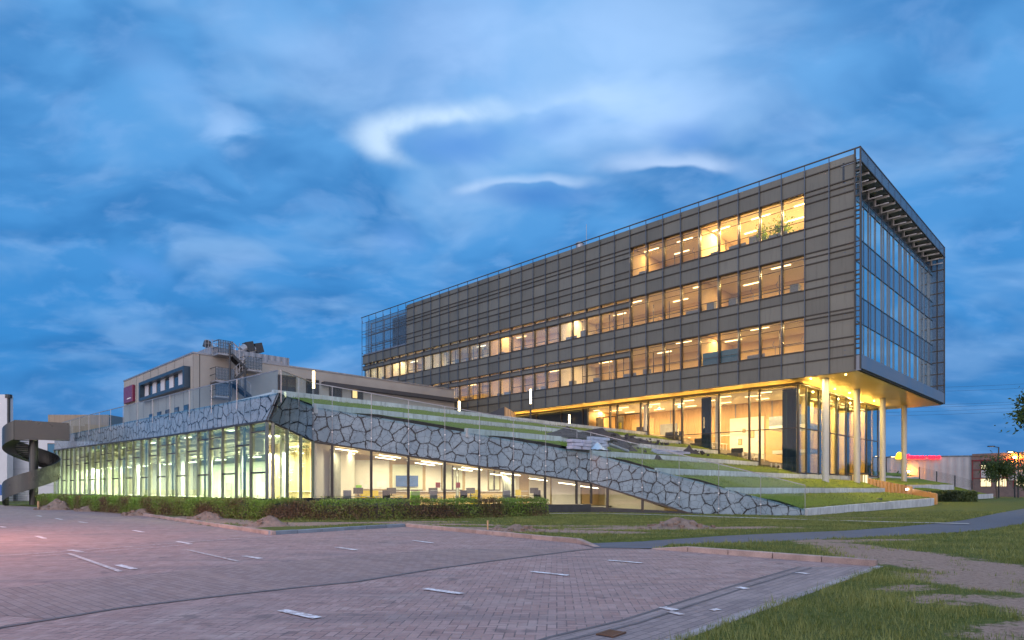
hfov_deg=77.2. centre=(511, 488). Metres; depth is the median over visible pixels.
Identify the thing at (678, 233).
window
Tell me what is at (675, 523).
soil heap
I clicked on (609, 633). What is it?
drain grate
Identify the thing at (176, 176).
sky
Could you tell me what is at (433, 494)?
office chair
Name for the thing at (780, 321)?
window
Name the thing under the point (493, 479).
inner window
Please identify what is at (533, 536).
kerb
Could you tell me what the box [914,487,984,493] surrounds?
terrace lawn
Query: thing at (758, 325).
window
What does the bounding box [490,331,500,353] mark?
window
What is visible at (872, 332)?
curtain window
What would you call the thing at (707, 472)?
retaining wall
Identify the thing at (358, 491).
monitor
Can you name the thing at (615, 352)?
window
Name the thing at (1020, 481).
tree
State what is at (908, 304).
curtain window
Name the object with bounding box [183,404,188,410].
window
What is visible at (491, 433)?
retaining wall
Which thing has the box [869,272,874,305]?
curtain window
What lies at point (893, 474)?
terrace lawn
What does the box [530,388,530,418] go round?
tube lamp
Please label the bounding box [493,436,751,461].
terrace lawn
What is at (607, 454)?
retaining wall
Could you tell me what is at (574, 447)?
concrete block
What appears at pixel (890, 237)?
curtain window
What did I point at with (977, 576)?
ground
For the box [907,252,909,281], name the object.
curtain window
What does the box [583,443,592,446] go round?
concrete block
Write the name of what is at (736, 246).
desk
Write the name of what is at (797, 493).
terrace grass
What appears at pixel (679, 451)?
board stack
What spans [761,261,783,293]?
window
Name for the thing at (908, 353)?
curtain window
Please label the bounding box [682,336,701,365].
window
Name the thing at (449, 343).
window
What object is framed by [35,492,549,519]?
hedge
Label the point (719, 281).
window
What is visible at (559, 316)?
window
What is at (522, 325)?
window
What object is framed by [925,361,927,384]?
curtain window
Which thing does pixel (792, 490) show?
retaining wall
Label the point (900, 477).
retaining wall
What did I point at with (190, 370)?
cream building
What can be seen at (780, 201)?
window
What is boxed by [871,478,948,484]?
terrace lawn
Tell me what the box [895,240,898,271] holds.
curtain window
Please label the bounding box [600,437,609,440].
concrete block
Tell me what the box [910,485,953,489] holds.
retaining wall
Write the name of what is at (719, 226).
window
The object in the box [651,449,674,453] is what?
board stack
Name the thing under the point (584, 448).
concrete block
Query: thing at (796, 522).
grass
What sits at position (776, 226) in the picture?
potted plant
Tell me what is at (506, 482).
curtain
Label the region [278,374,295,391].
window
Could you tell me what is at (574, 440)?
concrete block
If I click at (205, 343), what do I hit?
extract hood
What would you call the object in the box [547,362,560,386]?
window
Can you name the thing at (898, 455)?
neon sign
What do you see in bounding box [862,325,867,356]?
curtain window
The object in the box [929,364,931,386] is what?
curtain window
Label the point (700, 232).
window
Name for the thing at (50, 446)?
window
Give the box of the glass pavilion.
[53,392,804,517]
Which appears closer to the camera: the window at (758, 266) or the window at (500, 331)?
the window at (758, 266)
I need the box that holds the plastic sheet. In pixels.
[591,442,611,450]
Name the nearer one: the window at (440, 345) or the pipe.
the pipe
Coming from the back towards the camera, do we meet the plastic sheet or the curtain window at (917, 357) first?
the curtain window at (917, 357)
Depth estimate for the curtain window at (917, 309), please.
63.84 m
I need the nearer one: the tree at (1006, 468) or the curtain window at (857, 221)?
the curtain window at (857, 221)
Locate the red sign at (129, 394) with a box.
[124,384,134,403]
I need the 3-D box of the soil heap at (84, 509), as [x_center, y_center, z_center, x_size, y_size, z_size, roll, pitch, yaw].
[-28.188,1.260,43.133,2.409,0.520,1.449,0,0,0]
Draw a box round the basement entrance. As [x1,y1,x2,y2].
[848,473,869,482]
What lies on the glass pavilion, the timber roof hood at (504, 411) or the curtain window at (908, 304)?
the timber roof hood at (504, 411)
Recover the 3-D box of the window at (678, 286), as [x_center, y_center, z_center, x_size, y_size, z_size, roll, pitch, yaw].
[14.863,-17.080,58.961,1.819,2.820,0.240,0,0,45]
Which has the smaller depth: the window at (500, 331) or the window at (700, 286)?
the window at (700, 286)
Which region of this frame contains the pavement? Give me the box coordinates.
[549,513,968,523]
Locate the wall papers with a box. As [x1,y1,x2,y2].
[360,477,385,488]
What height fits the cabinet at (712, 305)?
1.711 m
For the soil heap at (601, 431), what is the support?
on the terrace lawn at (462, 425)
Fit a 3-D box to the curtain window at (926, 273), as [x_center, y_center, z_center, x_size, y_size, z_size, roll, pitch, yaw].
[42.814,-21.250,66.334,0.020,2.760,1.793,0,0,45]
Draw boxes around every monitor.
[353,488,362,495]
[387,488,395,495]
[428,488,437,493]
[466,488,474,495]
[530,488,537,495]
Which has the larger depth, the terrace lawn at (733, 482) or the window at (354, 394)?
the window at (354, 394)
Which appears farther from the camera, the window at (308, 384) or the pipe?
the window at (308, 384)
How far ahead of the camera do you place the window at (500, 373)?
74.92 m
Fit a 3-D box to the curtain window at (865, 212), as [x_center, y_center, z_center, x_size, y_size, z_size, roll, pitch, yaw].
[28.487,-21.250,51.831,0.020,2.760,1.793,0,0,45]
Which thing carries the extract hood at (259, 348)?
on the plant room at (275, 359)
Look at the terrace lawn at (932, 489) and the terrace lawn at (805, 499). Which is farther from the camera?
the terrace lawn at (932, 489)
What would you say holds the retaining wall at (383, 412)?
on the terrace lawn at (462, 425)
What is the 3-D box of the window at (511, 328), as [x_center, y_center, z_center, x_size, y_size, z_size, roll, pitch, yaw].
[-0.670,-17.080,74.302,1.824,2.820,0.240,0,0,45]
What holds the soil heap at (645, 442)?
on the terrace lawn at (462, 425)
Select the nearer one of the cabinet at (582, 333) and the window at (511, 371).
the cabinet at (582, 333)
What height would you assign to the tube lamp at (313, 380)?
1.810 m
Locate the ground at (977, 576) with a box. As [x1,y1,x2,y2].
[0,497,1023,639]
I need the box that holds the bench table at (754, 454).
[746,453,765,461]
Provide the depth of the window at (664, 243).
59.57 m
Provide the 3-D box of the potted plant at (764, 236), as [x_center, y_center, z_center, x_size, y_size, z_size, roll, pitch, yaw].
[21.082,-21.102,53.882,1.949,2.921,1.839,0,0,0]
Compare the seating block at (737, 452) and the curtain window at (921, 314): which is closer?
the seating block at (737, 452)
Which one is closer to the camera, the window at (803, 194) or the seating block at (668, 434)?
the window at (803, 194)
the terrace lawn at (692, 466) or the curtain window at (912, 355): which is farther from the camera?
the curtain window at (912, 355)
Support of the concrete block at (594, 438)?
on the concrete block
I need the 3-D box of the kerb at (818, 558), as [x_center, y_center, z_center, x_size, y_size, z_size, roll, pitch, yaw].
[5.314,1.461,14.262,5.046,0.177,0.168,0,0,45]
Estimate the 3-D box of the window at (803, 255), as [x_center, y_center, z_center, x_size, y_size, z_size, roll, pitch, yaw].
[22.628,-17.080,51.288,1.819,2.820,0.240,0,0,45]
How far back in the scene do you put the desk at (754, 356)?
53.91 m
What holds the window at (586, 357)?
in the office tower
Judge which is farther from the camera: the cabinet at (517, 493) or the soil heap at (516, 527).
the cabinet at (517, 493)
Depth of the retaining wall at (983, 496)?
70.60 m
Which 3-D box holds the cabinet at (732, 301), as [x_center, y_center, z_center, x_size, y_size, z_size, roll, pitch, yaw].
[19.203,-15.654,55.568,0.700,1.648,0.465,0,0,45]
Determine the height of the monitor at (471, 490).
0.480 m
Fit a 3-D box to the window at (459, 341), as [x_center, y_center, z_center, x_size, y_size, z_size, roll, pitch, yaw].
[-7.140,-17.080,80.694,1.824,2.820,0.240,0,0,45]
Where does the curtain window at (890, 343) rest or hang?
in the office tower
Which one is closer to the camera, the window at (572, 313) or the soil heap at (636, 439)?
the soil heap at (636, 439)
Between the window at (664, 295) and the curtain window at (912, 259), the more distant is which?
the curtain window at (912, 259)
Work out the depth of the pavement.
31.19 m
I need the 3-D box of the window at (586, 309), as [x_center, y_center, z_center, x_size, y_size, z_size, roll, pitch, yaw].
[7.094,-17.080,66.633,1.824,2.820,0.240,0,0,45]
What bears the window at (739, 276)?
in the office tower
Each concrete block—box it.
[566,439,581,442]
[567,442,582,445]
[567,446,580,449]
[581,446,589,449]
[582,440,592,443]
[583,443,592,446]
[587,436,599,439]
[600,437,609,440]
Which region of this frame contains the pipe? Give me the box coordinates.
[608,443,628,451]
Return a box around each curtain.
[329,449,340,497]
[456,468,458,497]
[502,474,514,503]
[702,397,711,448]
[782,388,795,470]
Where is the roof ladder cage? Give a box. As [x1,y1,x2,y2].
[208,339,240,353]
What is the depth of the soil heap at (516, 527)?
21.32 m
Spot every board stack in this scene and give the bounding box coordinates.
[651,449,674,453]
[666,449,683,454]
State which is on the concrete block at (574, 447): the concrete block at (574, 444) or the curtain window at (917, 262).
the concrete block at (574, 444)
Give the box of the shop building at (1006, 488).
[971,452,1023,496]
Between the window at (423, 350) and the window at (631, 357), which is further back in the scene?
the window at (423, 350)
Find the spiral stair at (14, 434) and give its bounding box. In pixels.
[2,420,69,505]
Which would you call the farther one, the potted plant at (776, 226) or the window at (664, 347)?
the window at (664, 347)
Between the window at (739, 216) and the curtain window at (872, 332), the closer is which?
the curtain window at (872, 332)
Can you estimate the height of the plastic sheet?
0.534 m
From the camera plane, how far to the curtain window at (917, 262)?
63.99 m
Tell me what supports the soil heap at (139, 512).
on the parking lot
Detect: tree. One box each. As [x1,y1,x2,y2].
[972,450,1022,498]
[994,386,1023,434]
[1011,460,1023,490]
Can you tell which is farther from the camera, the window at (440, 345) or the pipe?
the window at (440, 345)
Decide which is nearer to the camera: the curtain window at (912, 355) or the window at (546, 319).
the curtain window at (912, 355)
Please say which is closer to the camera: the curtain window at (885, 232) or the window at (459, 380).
the curtain window at (885, 232)
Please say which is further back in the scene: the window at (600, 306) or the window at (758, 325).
the window at (600, 306)
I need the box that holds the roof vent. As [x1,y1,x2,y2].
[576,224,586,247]
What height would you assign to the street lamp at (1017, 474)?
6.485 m
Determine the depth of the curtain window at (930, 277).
67.71 m
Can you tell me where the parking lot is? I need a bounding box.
[0,505,873,639]
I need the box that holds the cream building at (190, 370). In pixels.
[123,352,457,494]
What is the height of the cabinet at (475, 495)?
1.100 m
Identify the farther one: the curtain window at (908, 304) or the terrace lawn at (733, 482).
the curtain window at (908, 304)
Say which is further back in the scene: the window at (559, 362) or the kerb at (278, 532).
the window at (559, 362)
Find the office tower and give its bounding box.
[361,146,944,487]
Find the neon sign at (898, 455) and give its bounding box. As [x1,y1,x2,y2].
[895,452,939,460]
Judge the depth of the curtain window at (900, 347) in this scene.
59.90 m
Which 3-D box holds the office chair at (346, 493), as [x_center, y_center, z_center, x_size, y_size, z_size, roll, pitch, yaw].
[-9.099,0.595,35.454,0.523,1.050,0.550,0,0,-17]
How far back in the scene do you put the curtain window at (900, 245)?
59.90 m
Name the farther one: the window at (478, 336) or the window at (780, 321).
the window at (478, 336)
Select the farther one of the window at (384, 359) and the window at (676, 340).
the window at (384, 359)
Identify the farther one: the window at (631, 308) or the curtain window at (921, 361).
the curtain window at (921, 361)
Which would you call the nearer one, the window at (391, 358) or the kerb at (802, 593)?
the kerb at (802, 593)
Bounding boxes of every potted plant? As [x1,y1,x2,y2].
[748,224,771,240]
[766,211,799,235]
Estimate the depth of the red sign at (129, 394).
68.37 m
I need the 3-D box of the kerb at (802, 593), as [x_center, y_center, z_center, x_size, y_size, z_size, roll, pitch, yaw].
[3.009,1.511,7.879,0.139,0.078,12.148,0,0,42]
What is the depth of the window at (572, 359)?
67.27 m
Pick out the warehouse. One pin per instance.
(958, 467)
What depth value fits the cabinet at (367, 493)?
37.69 m
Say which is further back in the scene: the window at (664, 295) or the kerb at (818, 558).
the window at (664, 295)
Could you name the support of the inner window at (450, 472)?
in the glass pavilion
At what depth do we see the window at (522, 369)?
72.42 m
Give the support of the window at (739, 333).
in the office tower
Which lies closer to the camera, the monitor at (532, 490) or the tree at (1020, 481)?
the monitor at (532, 490)
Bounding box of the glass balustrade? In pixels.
[61,370,803,514]
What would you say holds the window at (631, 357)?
in the office tower
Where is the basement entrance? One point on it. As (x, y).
(863, 478)
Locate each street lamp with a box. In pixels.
[987,446,999,497]
[1007,451,1018,497]
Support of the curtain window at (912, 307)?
in the office tower
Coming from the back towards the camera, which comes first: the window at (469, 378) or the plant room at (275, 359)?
the window at (469, 378)
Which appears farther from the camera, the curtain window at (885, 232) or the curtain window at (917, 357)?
the curtain window at (917, 357)
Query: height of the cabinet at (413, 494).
1.020 m
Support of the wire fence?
on the terrace lawn at (909, 481)
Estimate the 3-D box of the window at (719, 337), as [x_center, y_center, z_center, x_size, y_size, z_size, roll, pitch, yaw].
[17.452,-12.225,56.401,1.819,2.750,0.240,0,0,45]
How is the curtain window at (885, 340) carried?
in the office tower
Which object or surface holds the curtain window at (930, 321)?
in the office tower
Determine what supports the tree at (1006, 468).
on the ground at (977, 576)
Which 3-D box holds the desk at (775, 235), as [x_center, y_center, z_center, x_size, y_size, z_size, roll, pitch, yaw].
[22.071,-20.310,52.850,1.600,1.320,0.800,0,0,45]
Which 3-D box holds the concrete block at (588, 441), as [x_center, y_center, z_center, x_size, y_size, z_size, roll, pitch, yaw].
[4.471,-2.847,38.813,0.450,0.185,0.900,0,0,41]
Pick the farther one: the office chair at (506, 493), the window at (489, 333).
the window at (489, 333)
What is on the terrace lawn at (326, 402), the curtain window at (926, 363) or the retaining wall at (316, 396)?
the retaining wall at (316, 396)
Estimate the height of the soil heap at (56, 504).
0.839 m
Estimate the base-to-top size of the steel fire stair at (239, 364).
6.089 m
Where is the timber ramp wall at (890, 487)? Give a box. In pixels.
[868,478,937,503]
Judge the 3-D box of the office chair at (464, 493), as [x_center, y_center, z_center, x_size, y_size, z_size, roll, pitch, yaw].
[-2.858,0.595,37.611,0.523,1.050,0.550,0,0,-17]
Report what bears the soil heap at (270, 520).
on the ground at (977, 576)
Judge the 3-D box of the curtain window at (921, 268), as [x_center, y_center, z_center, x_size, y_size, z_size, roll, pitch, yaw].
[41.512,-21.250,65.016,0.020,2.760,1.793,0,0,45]
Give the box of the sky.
[0,0,1023,456]
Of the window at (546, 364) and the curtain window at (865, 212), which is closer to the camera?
the curtain window at (865, 212)
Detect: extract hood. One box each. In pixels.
[203,340,213,347]
[238,341,255,351]
[249,343,263,352]
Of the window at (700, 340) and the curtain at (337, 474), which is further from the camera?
the window at (700, 340)
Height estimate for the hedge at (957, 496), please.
1.236 m
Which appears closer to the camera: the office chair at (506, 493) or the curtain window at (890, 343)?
the office chair at (506, 493)
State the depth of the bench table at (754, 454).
57.98 m
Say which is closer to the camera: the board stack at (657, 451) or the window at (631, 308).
the board stack at (657, 451)
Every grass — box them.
[206,511,1023,639]
[293,396,928,507]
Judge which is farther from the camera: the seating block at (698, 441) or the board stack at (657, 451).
the seating block at (698, 441)
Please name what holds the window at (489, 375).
in the office tower
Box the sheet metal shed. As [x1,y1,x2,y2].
[48,415,123,432]
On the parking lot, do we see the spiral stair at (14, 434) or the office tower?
the spiral stair at (14, 434)
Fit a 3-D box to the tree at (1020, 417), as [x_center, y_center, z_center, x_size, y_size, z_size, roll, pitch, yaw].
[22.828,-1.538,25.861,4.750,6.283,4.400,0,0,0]
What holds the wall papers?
attached to the glass pavilion
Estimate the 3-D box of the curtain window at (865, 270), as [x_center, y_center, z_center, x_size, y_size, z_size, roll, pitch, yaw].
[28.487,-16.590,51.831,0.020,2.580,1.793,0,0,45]
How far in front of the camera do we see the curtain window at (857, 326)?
50.54 m
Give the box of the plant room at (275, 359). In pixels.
[198,346,288,364]
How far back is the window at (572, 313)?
67.27 m
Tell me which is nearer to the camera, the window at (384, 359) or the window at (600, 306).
the window at (600, 306)
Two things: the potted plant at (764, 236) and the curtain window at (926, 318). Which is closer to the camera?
the potted plant at (764, 236)
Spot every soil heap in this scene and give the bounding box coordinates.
[33,499,72,509]
[74,505,107,511]
[120,508,148,515]
[186,511,228,519]
[243,515,289,526]
[489,525,504,530]
[503,524,544,531]
[547,426,611,438]
[569,428,651,442]
[609,439,646,451]
[625,435,680,443]
[637,440,668,444]
[639,517,715,528]
[683,445,708,455]
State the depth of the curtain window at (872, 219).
53.33 m
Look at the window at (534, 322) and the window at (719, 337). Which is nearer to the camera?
the window at (719, 337)
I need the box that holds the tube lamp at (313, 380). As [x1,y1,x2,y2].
[312,370,314,393]
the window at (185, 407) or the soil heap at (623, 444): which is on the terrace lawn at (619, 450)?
the soil heap at (623, 444)
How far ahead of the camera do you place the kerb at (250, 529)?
25.45 m
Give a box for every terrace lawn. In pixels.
[291,397,671,439]
[354,413,708,449]
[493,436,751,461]
[608,457,792,473]
[676,475,876,487]
[748,492,924,508]
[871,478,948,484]
[879,472,913,475]
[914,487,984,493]
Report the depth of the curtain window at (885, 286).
55.99 m
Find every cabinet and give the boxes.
[361,491,377,497]
[410,491,419,504]
[470,490,477,503]
[515,490,520,501]
[580,330,585,336]
[707,302,715,309]
[729,298,737,304]
[749,235,758,243]
[790,284,800,291]
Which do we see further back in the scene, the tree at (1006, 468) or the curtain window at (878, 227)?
the tree at (1006, 468)
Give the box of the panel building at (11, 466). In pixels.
[0,394,63,500]
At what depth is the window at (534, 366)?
71.15 m
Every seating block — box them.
[665,431,683,439]
[690,438,701,446]
[727,448,742,457]
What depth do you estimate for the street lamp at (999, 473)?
83.94 m
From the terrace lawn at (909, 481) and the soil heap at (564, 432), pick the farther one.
the terrace lawn at (909, 481)
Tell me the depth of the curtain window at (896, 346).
58.46 m
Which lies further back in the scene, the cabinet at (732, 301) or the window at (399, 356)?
the window at (399, 356)
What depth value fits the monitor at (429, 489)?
37.70 m
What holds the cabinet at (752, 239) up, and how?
on the office tower
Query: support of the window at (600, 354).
in the office tower
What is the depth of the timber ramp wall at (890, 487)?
57.64 m
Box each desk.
[686,309,697,314]
[729,242,745,248]
[747,353,764,358]
[769,231,786,237]
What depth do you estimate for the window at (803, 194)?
51.33 m
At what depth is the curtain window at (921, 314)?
65.28 m
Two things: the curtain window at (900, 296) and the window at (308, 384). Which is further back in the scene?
the window at (308, 384)
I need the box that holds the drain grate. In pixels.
[596,629,625,637]
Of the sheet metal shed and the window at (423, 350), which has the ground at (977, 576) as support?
the sheet metal shed
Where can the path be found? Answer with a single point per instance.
(1015, 517)
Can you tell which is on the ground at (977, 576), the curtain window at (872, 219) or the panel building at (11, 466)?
the panel building at (11, 466)
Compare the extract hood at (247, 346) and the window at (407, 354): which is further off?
the window at (407, 354)
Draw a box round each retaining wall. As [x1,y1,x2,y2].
[272,390,645,434]
[312,403,679,443]
[464,428,717,453]
[589,450,757,465]
[655,468,848,479]
[725,488,884,496]
[804,498,933,515]
[879,476,918,478]
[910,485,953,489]
[978,494,992,498]
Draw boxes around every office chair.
[343,490,350,497]
[382,490,389,497]
[430,490,437,504]
[459,490,467,503]
[503,490,509,502]
[534,490,540,498]
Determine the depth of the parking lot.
10.15 m
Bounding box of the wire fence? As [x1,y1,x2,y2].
[919,467,972,489]
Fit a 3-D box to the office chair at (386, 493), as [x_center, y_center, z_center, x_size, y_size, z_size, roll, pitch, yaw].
[-7.136,0.595,36.381,0.523,1.050,0.550,0,0,-17]
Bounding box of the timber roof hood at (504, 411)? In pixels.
[489,407,515,416]
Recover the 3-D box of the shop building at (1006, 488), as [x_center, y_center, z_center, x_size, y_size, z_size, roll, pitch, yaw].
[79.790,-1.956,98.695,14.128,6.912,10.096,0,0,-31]
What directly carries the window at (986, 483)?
in the shop building at (1006, 488)
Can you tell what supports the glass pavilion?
on the ground at (977, 576)
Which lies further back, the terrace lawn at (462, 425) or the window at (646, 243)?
the window at (646, 243)
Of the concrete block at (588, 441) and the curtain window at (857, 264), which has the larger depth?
the curtain window at (857, 264)
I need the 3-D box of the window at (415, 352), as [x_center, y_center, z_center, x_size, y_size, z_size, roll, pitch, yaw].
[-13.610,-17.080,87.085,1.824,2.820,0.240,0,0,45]
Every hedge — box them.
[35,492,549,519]
[923,489,978,501]
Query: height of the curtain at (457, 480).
2.359 m
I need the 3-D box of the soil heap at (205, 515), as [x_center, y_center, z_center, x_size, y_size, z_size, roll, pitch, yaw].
[-14.301,1.284,30.096,2.103,0.488,1.291,0,0,0]
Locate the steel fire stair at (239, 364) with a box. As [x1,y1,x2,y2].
[210,339,261,401]
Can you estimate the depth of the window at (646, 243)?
61.49 m
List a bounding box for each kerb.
[143,513,275,534]
[268,524,404,534]
[406,523,599,546]
[652,546,877,565]
[665,566,883,639]
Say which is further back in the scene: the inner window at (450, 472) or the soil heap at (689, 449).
the soil heap at (689, 449)
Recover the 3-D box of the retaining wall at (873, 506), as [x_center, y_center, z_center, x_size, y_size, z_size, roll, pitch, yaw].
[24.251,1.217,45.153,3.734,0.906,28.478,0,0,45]
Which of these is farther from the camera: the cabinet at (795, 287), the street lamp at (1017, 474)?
the street lamp at (1017, 474)
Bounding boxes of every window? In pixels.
[47,443,63,453]
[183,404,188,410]
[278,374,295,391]
[306,379,318,394]
[329,387,341,396]
[351,390,362,399]
[377,359,385,377]
[385,358,392,376]
[392,464,422,490]
[393,356,400,374]
[401,354,408,373]
[408,352,416,371]
[415,350,424,369]
[432,345,441,366]
[441,343,450,364]
[442,465,461,490]
[452,341,460,362]
[452,380,460,400]
[460,378,469,399]
[461,338,469,360]
[469,336,479,358]
[469,376,479,398]
[479,333,490,355]
[481,375,490,396]
[489,470,498,489]
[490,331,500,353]
[492,373,500,394]
[500,328,512,351]
[501,371,512,393]
[511,325,523,348]
[511,369,523,391]
[523,366,535,389]
[524,322,535,346]
[535,319,547,343]
[535,364,547,388]
[547,316,560,340]
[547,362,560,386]
[560,313,573,338]
[562,359,573,384]
[573,357,587,382]
[574,309,587,335]
[587,306,601,332]
[587,354,601,380]
[601,302,616,329]
[602,352,616,377]
[630,294,648,325]
[630,346,648,375]
[631,243,648,276]
[647,238,665,267]
[647,290,665,318]
[649,343,665,370]
[664,233,682,262]
[665,286,682,315]
[665,340,682,368]
[682,227,701,257]
[682,281,701,311]
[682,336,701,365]
[700,276,720,307]
[700,333,720,362]
[701,221,720,251]
[719,271,740,303]
[720,214,740,246]
[720,329,740,359]
[740,208,761,240]
[740,266,761,298]
[740,325,761,356]
[761,201,783,234]
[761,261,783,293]
[761,321,783,353]
[783,194,803,201]
[783,255,803,261]
[856,201,858,236]
[856,261,858,294]
[856,321,858,353]
[862,207,867,244]
[862,266,867,300]
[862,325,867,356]
[869,214,874,250]
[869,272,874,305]
[869,329,874,359]
[876,221,880,255]
[876,277,880,309]
[876,333,880,362]
[884,229,886,261]
[884,283,886,313]
[884,337,886,365]
[889,234,892,266]
[889,287,892,317]
[889,340,892,368]
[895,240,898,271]
[895,292,898,321]
[895,344,898,371]
[900,245,903,275]
[900,296,903,324]
[900,347,903,373]
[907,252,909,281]
[907,302,909,328]
[907,351,909,376]
[911,256,913,284]
[911,305,913,331]
[911,353,913,378]
[917,262,918,289]
[917,309,918,334]
[917,357,918,380]
[920,265,923,293]
[920,312,923,338]
[920,358,923,382]
[925,270,927,297]
[925,316,927,341]
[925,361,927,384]
[929,274,931,300]
[929,319,931,343]
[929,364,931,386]
[981,479,990,485]
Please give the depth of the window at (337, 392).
65.74 m
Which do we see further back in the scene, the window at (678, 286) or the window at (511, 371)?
the window at (511, 371)
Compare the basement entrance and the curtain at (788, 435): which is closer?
the curtain at (788, 435)
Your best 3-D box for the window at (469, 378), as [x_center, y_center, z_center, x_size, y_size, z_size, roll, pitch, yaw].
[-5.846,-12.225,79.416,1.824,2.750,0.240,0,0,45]
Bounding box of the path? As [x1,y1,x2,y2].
[583,509,1023,547]
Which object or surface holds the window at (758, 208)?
in the office tower
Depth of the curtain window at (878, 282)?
54.53 m
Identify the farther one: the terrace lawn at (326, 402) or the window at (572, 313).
the window at (572, 313)
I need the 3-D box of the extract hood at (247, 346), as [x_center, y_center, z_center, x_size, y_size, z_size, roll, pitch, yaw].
[-25.875,-13.649,62.250,0.920,1.450,1.606,0,0,45]
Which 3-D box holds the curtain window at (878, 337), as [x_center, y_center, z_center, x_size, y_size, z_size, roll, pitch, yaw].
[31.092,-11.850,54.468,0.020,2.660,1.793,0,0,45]
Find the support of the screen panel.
attached to the office tower
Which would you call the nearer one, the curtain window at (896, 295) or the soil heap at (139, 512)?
the soil heap at (139, 512)
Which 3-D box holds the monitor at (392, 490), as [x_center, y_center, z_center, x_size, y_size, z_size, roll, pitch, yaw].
[-7.003,0.170,37.229,0.540,0.480,0.160,0,0,-17]
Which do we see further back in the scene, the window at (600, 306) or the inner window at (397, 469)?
the window at (600, 306)
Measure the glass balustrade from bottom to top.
9.344 m
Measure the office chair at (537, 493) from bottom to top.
1.050 m
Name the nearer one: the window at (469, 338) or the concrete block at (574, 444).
the concrete block at (574, 444)
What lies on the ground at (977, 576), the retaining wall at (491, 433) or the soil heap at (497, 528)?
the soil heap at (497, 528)
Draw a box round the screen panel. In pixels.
[703,348,737,365]
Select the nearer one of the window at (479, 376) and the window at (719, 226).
the window at (719, 226)
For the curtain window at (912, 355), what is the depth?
62.47 m
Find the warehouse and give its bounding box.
[879,455,970,489]
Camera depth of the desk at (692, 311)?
57.97 m
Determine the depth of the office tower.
60.69 m
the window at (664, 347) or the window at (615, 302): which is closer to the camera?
the window at (664, 347)
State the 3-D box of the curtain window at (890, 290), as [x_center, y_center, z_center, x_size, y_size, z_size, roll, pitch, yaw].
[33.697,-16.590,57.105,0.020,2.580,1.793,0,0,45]

